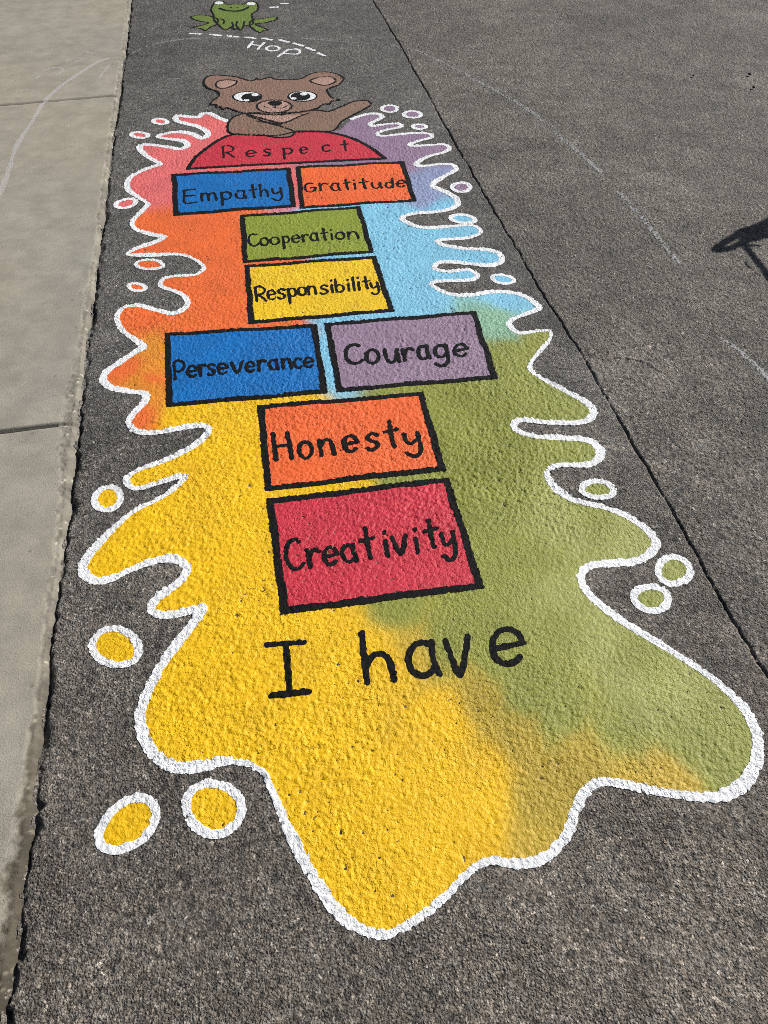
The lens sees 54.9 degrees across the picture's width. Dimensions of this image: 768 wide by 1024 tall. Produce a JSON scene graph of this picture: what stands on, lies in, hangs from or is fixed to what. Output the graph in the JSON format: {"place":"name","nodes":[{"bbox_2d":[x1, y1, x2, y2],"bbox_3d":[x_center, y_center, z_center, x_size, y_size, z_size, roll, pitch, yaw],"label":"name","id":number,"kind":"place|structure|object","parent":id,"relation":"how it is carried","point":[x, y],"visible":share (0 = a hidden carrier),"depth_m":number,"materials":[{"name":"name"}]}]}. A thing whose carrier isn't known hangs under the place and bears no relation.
{"place":"outdoors","nodes":[
{"label":"outdoors","id":0,"kind":"place"},
{"bbox_2d":[0,0,132,1023],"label":"sidewalk","id":1,"kind":"structure","parent":0,"point":[53,196],"depth_m":2.71,"materials":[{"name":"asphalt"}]},
{"bbox_2d":[0,58,108,195],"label":"chalk curve","id":2,"kind":"object","parent":1,"relation":"on","point":[4,180],"visible":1,"depth_m":3.79,"materials":[{"name":"white"}]},
{"bbox_2d":[16,50,110,93],"bbox_3d":[-1.841,-2.553,4.313,0.417,0.001,0.702,22,53,18],"label":"chalk scribble","id":3,"kind":"object","parent":1,"relation":"on","point":[102,72],"visible":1,"depth_m":4.35,"materials":[{"name":"white"}]},
{"bbox_2d":[1,0,767,1023],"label":"asphalt path","id":4,"kind":"structure","parent":0,"point":[627,906],"depth_m":1.52,"materials":[{"name":"grey asphalt"}]},
{"bbox_2d":[91,484,123,511],"bbox_3d":[-0.803,-0.040,2.150,0.095,0.004,0.114,-8,50,-7],"label":"paint droplet","id":5,"kind":"object","parent":4,"relation":"on","point":[108,498],"visible":1,"depth_m":2.15,"materials":[{"name":"paint"}]},
{"bbox_2d":[87,625,142,667],"bbox_3d":[-0.661,0.331,1.826,0.147,0.004,0.112,15,51,13],"label":"paint droplet","id":6,"kind":"object","parent":4,"relation":"on","point":[110,646],"visible":1,"depth_m":1.82,"materials":[{"name":"paint"}]},
{"bbox_2d":[113,197,137,208],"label":"paint droplet","id":7,"kind":"object","parent":4,"relation":"on","point":[128,202],"visible":1,"depth_m":3.32,"materials":[{"name":"white paint"}]},
{"bbox_2d":[93,792,160,854],"bbox_3d":[-0.537,0.651,1.550,0.136,0.004,0.125,-8,50,-7],"label":"paint droplet","id":8,"kind":"object","parent":4,"relation":"on","point":[125,824],"visible":1,"depth_m":1.55,"materials":[{"name":"yellow paint"}]},
{"bbox_2d":[126,282,147,291],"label":"paint droplet","id":9,"kind":"object","parent":4,"relation":"on","point":[136,287],"visible":1,"depth_m":2.87,"materials":[{"name":"white paint"}]},
{"bbox_2d":[129,131,150,138],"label":"paint droplet","id":10,"kind":"object","parent":4,"relation":"on","point":[139,135],"visible":1,"depth_m":3.79,"materials":[{"name":"white paint"}]},
{"bbox_2d":[134,258,164,269],"bbox_3d":[-0.945,-0.999,2.982,0.126,0.004,0.095,-8,50,-7],"label":"paint droplet","id":11,"kind":"object","parent":4,"relation":"on","point":[150,264],"visible":1,"depth_m":2.98,"materials":[{"name":"orange paint"}]},
{"bbox_2d":[151,118,169,124],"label":"paint droplet","id":12,"kind":"object","parent":4,"relation":"on","point":[160,121],"visible":1,"depth_m":3.90,"materials":[{"name":"white paint"}]},
{"bbox_2d":[181,778,246,838],"bbox_3d":[-0.361,0.628,1.571,0.138,0.005,0.132,-8,50,-7],"label":"paint droplet","id":13,"kind":"object","parent":4,"relation":"on","point":[218,803],"visible":1,"depth_m":1.57,"materials":[{"name":"paint"}]},
{"bbox_2d":[190,1,278,32],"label":"painted frog","id":14,"kind":"object","parent":4,"relation":"on","point":[226,16],"visible":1,"depth_m":5.02,"materials":[{"name":"paint"}]},
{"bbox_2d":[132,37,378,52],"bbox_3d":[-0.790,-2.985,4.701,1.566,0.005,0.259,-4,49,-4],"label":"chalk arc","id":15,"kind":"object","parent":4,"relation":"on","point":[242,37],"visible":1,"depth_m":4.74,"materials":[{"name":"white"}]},
{"bbox_2d":[189,33,325,55],"bbox_3d":[-0.785,-3.004,4.718,1.005,0.004,0.160,19,52,16],"label":"dashed line","id":16,"kind":"object","parent":4,"relation":"on","point":[309,48],"visible":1,"depth_m":4.74,"materials":[{"name":"white paint"}]},
{"bbox_2d":[247,41,300,56],"bbox_3d":[-0.703,-2.886,4.616,0.396,0.005,0.181,23,53,19],"label":"painted word","id":17,"kind":"object","parent":4,"relation":"on","point":[266,48],"visible":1,"depth_m":4.62,"materials":[{"name":"white paint"}]},
{"bbox_2d":[202,71,371,137],"bbox_3d":[-0.531,-2.261,4.071,0.910,0.009,0.939,-8,50,-7],"label":"painted bear","id":18,"kind":"object","parent":4,"relation":"on","point":[262,101],"visible":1,"depth_m":4.05},
{"bbox_2d":[380,104,398,112],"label":"paint droplet","id":19,"kind":"object","parent":4,"relation":"on","point":[391,108],"visible":1,"depth_m":4.01,"materials":[{"name":"white paint"}]},
{"bbox_2d":[402,110,422,118],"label":"paint droplet","id":20,"kind":"object","parent":4,"relation":"on","point":[414,114],"visible":1,"depth_m":3.96,"materials":[{"name":"white paint"}]},
{"bbox_2d":[411,123,427,129],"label":"paint droplet","id":21,"kind":"object","parent":4,"relation":"on","point":[417,126],"visible":1,"depth_m":3.85,"materials":[{"name":"white paint"}]},
{"bbox_2d":[77,112,764,939],"bbox_3d":[-0.207,-0.706,2.727,1.617,0.010,4.036,-8,50,-7],"label":"splash mural","id":22,"kind":"object","parent":4,"relation":"on","point":[211,680],"visible":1,"depth_m":1.85,"materials":[{"name":"paint"}]},
{"bbox_2d":[171,167,295,215],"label":"hopscotch square","id":23,"kind":"structure","parent":22,"relation":"on","point":[274,186],"depth_m":3.39,"materials":[{"name":"blue paint"}]},
{"bbox_2d":[164,324,327,406],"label":"hopscotch square","id":24,"kind":"structure","parent":22,"relation":"on","point":[259,363],"depth_m":2.56,"materials":[{"name":"blue paint"}]},
{"bbox_2d":[186,130,386,169],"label":"hopscotch semicircle","id":25,"kind":"structure","parent":22,"relation":"on","point":[300,147],"depth_m":3.66,"materials":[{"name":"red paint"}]},
{"bbox_2d":[240,206,373,262],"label":"hopscotch square","id":26,"kind":"structure","parent":22,"relation":"on","point":[274,236],"depth_m":3.13,"materials":[{"name":"green paint"}]},
{"bbox_2d":[245,256,394,323],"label":"hopscotch square","id":27,"kind":"structure","parent":22,"relation":"on","point":[293,290],"depth_m":2.86,"materials":[{"name":"yellow paint"}]},
{"bbox_2d":[257,391,446,490],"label":"hopscotch square","id":28,"kind":"structure","parent":22,"relation":"on","point":[385,437],"depth_m":2.31,"materials":[{"name":"orange paint"}]},
{"bbox_2d":[296,161,416,208],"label":"hopscotch square","id":29,"kind":"structure","parent":22,"relation":"on","point":[334,185],"depth_m":3.43,"materials":[{"name":"orange paint"}]},
{"bbox_2d":[266,477,484,614],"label":"hopscotch square","id":30,"kind":"structure","parent":22,"relation":"on","point":[404,553],"depth_m":2.03,"materials":[{"name":"red paint"}]},
{"bbox_2d":[264,626,526,698],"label":"painted words","id":31,"kind":"object","parent":22,"relation":"on","point":[367,661],"visible":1,"depth_m":1.81,"materials":[{"name":"black paint"}]},
{"bbox_2d":[324,311,498,391],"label":"hopscotch square","id":32,"kind":"structure","parent":22,"relation":"on","point":[436,350],"depth_m":2.60,"materials":[{"name":"purple paint"}]},
{"bbox_2d":[450,181,471,192],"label":"paint droplet","id":33,"kind":"object","parent":4,"relation":"on","point":[461,187],"visible":1,"depth_m":3.41,"materials":[{"name":"white paint"}]},
{"bbox_2d":[448,213,477,223],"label":"paint droplet","id":34,"kind":"object","parent":4,"relation":"on","point":[461,218],"visible":1,"depth_m":3.22,"materials":[{"name":"white paint"}]},
{"bbox_2d":[490,273,515,284],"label":"paint droplet","id":35,"kind":"object","parent":4,"relation":"on","point":[501,278],"visible":1,"depth_m":2.91,"materials":[{"name":"white paint"}]},
{"bbox_2d":[579,478,616,499],"bbox_3d":[0.625,-0.067,2.172,0.115,0.005,0.090,-8,50,-7],"label":"paint droplet","id":36,"kind":"object","parent":4,"relation":"on","point":[597,489],"visible":1,"depth_m":2.17,"materials":[{"name":"white paint"}]},
{"bbox_2d":[630,583,671,613],"bbox_3d":[0.695,0.225,1.919,0.112,0.003,0.094,-8,50,-7],"label":"paint droplet","id":37,"kind":"object","parent":4,"relation":"on","point":[657,597],"visible":1,"depth_m":1.92,"materials":[{"name":"white paint"}]},
{"bbox_2d":[655,553,693,586],"bbox_3d":[0.775,0.155,1.980,0.110,0.003,0.106,-8,50,-7],"label":"paint droplet","id":38,"kind":"object","parent":4,"relation":"on","point":[673,570],"visible":1,"depth_m":1.98,"materials":[{"name":"white paint"}]},
{"bbox_2d":[373,0,767,678],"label":"asphalt road","id":39,"kind":"structure","parent":0,"point":[645,120],"depth_m":3.34,"materials":[{"name":"grey asphalt"}]},
{"bbox_2d":[390,44,679,262],"bbox_3d":[0.735,-2.013,3.869,0.279,0.026,2.827,-19,52,-15],"label":"chalk line","id":40,"kind":"object","parent":39,"relation":"on","point":[650,228],"visible":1,"depth_m":3.66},
{"bbox_2d":[720,337,767,379],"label":"chalk dash","id":41,"kind":"object","parent":39,"relation":"on","point":[761,370],"visible":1,"depth_m":2.57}
]}

